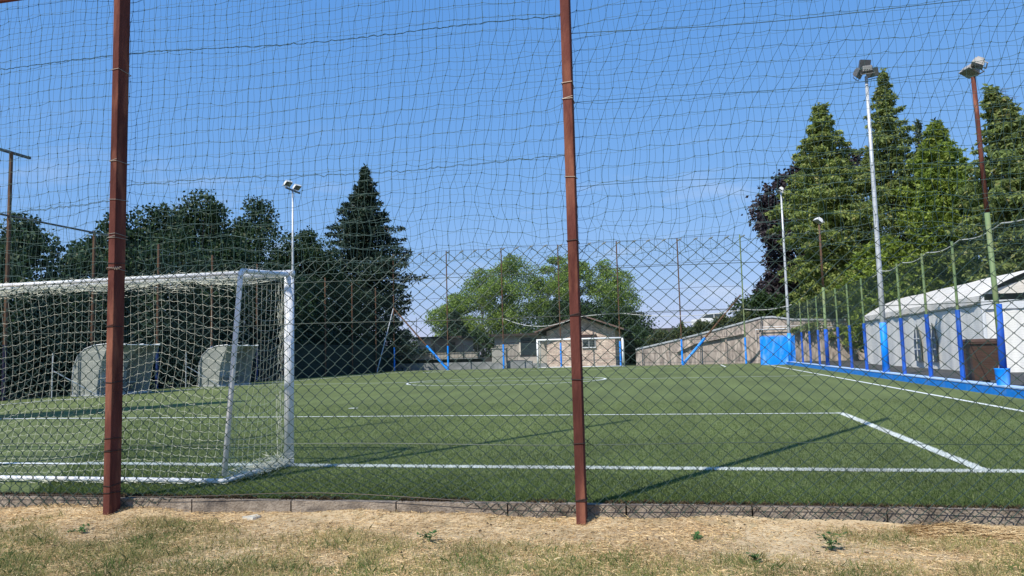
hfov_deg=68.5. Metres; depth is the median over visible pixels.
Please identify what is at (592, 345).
window
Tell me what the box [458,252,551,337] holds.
locust tree
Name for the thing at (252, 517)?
flat stone
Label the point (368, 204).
dark spruce
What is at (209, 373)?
dugout
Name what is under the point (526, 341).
window
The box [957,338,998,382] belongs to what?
wheeled bin
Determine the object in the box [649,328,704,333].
road
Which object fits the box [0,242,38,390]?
maple
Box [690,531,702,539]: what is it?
weed
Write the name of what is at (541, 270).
locust tree
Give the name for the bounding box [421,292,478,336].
locust tree
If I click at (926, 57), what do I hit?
sky
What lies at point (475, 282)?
locust tree
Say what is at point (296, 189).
floodlight mast
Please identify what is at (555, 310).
dark tree
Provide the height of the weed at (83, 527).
0.051 m
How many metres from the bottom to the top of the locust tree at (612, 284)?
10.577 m
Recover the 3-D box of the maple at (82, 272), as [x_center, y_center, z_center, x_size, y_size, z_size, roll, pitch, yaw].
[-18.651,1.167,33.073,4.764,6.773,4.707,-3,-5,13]
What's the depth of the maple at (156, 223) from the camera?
36.74 m
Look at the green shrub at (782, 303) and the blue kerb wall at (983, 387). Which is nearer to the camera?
the blue kerb wall at (983, 387)
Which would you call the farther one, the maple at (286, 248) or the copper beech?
the copper beech
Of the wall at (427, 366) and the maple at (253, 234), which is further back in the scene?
the wall at (427, 366)
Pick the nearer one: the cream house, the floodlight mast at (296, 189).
the floodlight mast at (296, 189)
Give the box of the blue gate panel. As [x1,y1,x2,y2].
[759,335,795,364]
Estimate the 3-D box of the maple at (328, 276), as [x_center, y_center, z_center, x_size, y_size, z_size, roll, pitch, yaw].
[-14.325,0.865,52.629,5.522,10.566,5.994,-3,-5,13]
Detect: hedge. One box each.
[0,292,381,397]
[449,322,556,357]
[644,310,751,345]
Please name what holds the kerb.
on the ground
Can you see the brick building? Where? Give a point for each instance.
(591, 329)
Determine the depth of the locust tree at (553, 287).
73.85 m
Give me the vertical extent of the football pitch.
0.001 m
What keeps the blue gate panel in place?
on the football pitch
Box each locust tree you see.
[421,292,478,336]
[434,266,519,354]
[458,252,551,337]
[521,255,586,330]
[532,254,607,320]
[580,257,647,323]
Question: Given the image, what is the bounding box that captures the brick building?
[535,314,630,366]
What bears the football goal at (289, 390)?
on the football pitch
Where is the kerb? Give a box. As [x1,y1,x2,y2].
[0,495,1023,525]
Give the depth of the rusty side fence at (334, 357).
40.27 m
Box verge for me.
[0,505,1023,575]
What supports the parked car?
on the road
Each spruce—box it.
[324,163,429,369]
[842,141,878,243]
[912,118,923,176]
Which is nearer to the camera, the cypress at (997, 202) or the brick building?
the cypress at (997, 202)
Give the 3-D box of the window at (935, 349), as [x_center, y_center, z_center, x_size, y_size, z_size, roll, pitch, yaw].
[17.067,2.197,30.513,0.060,1.570,0.880,-3,-5,13]
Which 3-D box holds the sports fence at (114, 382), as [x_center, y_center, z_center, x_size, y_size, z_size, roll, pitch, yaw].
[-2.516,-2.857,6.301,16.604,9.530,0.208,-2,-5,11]
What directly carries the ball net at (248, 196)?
attached to the sports fence at (114, 382)
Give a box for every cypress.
[763,102,870,348]
[839,68,952,323]
[940,83,1023,282]
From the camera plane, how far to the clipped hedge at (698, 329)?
57.01 m
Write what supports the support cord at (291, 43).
attached to the sports fence at (114, 382)
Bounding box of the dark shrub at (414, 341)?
[391,329,416,362]
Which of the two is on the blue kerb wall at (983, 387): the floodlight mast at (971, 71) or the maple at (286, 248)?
the floodlight mast at (971, 71)
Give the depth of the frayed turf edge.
5.50 m
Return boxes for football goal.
[0,265,297,484]
[536,337,624,368]
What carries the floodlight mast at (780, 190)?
on the blue kerb wall at (983, 387)
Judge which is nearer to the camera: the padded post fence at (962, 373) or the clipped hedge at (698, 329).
the padded post fence at (962, 373)
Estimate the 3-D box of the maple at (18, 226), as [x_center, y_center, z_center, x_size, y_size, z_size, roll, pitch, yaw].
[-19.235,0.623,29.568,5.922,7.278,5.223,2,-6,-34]
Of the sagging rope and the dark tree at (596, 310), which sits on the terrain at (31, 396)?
the dark tree at (596, 310)
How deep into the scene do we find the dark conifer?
74.69 m
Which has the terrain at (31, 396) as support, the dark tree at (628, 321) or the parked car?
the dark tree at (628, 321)
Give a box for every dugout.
[51,343,159,397]
[185,344,258,387]
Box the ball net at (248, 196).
[0,0,1023,291]
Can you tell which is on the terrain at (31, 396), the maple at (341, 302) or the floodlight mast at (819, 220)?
the maple at (341, 302)
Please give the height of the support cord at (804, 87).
0.054 m
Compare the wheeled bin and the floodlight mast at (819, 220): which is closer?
the wheeled bin
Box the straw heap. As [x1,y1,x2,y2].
[899,519,1023,540]
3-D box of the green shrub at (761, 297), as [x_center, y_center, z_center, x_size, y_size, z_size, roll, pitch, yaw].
[19.639,1.927,59.236,5.317,3.890,4.540,-3,-5,13]
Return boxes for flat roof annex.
[489,333,546,367]
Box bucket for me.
[994,368,1010,384]
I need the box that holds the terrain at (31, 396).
[0,356,760,516]
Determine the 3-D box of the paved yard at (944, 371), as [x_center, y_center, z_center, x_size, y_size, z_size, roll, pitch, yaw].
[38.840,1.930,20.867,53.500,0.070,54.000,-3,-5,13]
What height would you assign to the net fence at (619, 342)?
9.142 m
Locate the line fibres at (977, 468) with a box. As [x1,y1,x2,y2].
[81,412,1023,472]
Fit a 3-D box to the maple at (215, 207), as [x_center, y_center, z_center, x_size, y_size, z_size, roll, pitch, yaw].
[-16.582,-0.169,40.234,6.127,10.583,5.871,3,-7,-42]
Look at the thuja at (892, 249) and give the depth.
47.47 m
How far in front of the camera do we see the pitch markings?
13.69 m
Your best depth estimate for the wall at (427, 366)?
58.56 m
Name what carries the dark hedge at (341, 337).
on the terrain at (31, 396)
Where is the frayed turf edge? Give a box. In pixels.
[0,490,1023,509]
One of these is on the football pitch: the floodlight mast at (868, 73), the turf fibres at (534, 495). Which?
the turf fibres at (534, 495)
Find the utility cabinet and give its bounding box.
[491,348,507,368]
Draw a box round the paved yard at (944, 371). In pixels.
[796,360,1023,385]
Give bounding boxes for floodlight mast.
[282,180,301,269]
[777,187,792,361]
[813,217,829,365]
[853,59,889,371]
[959,56,1006,367]
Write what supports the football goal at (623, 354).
on the football pitch
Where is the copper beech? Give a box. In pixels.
[741,162,869,303]
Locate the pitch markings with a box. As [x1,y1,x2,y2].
[0,364,1023,472]
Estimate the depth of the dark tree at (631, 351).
64.61 m
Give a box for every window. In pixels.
[519,338,536,355]
[582,334,596,347]
[914,324,921,360]
[930,323,937,361]
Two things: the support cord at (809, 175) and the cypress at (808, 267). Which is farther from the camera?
the cypress at (808, 267)
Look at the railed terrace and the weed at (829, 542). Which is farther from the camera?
the railed terrace
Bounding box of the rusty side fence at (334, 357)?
[0,148,393,400]
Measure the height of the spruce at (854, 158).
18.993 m
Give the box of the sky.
[0,0,1023,353]
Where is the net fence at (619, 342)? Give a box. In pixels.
[393,234,746,370]
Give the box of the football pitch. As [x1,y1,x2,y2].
[0,364,1023,506]
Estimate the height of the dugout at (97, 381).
1.809 m
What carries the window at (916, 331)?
in the marquee
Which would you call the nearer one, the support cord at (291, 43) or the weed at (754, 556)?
the weed at (754, 556)
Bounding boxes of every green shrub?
[726,289,790,318]
[777,291,829,318]
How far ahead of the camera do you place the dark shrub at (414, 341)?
69.42 m
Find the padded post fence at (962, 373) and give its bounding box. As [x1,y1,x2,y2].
[790,217,1023,385]
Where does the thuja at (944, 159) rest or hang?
on the terrain at (31, 396)
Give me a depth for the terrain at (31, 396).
34.71 m
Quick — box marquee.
[864,270,1023,371]
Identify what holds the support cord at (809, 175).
attached to the sports fence at (114, 382)
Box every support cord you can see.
[0,200,109,213]
[1,15,559,69]
[126,155,564,186]
[572,0,967,33]
[575,63,1021,102]
[578,158,1023,186]
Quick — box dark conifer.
[441,311,469,335]
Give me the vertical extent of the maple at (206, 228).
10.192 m
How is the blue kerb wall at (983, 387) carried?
on the terrain at (31, 396)
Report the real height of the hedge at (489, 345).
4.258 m
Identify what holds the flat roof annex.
on the terrain at (31, 396)
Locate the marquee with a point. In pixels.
(1011, 308)
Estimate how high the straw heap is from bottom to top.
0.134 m
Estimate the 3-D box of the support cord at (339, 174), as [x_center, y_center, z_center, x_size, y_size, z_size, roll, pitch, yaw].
[-1.403,-0.911,5.946,3.760,0.086,0.012,-2,-5,11]
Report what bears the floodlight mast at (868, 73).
on the blue kerb wall at (983, 387)
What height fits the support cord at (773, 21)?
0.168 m
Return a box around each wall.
[392,361,532,370]
[636,316,864,365]
[786,361,1023,398]
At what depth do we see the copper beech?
65.02 m
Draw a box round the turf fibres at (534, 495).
[29,397,1023,507]
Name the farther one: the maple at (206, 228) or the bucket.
the maple at (206, 228)
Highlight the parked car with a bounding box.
[691,313,721,324]
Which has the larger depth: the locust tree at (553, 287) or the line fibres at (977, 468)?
the locust tree at (553, 287)
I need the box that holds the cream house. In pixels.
[417,336,476,352]
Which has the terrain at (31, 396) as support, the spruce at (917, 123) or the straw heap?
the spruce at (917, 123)
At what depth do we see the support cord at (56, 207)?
6.44 m
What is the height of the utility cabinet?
1.660 m
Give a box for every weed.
[67,523,89,531]
[417,530,436,541]
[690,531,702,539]
[746,552,762,561]
[816,531,846,549]
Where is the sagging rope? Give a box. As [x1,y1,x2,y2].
[503,310,738,326]
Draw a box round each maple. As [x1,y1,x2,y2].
[0,210,106,393]
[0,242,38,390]
[44,237,134,387]
[80,209,177,382]
[124,201,227,384]
[160,188,264,342]
[194,216,260,325]
[215,195,323,343]
[260,230,331,343]
[267,225,350,344]
[319,260,366,337]
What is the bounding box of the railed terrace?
[392,344,491,363]
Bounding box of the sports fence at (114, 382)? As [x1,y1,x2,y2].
[0,0,1023,525]
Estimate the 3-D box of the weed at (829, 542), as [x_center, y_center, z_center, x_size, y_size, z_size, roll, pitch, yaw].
[1.897,1.498,4.449,0.185,0.113,0.108,-3,-5,13]
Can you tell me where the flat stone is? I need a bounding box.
[242,514,261,519]
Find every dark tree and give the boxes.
[529,296,585,332]
[560,298,630,351]
[609,304,659,362]
[623,325,652,363]
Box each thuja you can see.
[832,233,944,352]
[887,119,995,301]
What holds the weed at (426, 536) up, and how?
on the verge
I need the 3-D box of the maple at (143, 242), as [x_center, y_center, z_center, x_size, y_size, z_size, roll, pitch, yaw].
[-17.943,0.478,34.717,5.053,8.402,4.995,-1,-5,-9]

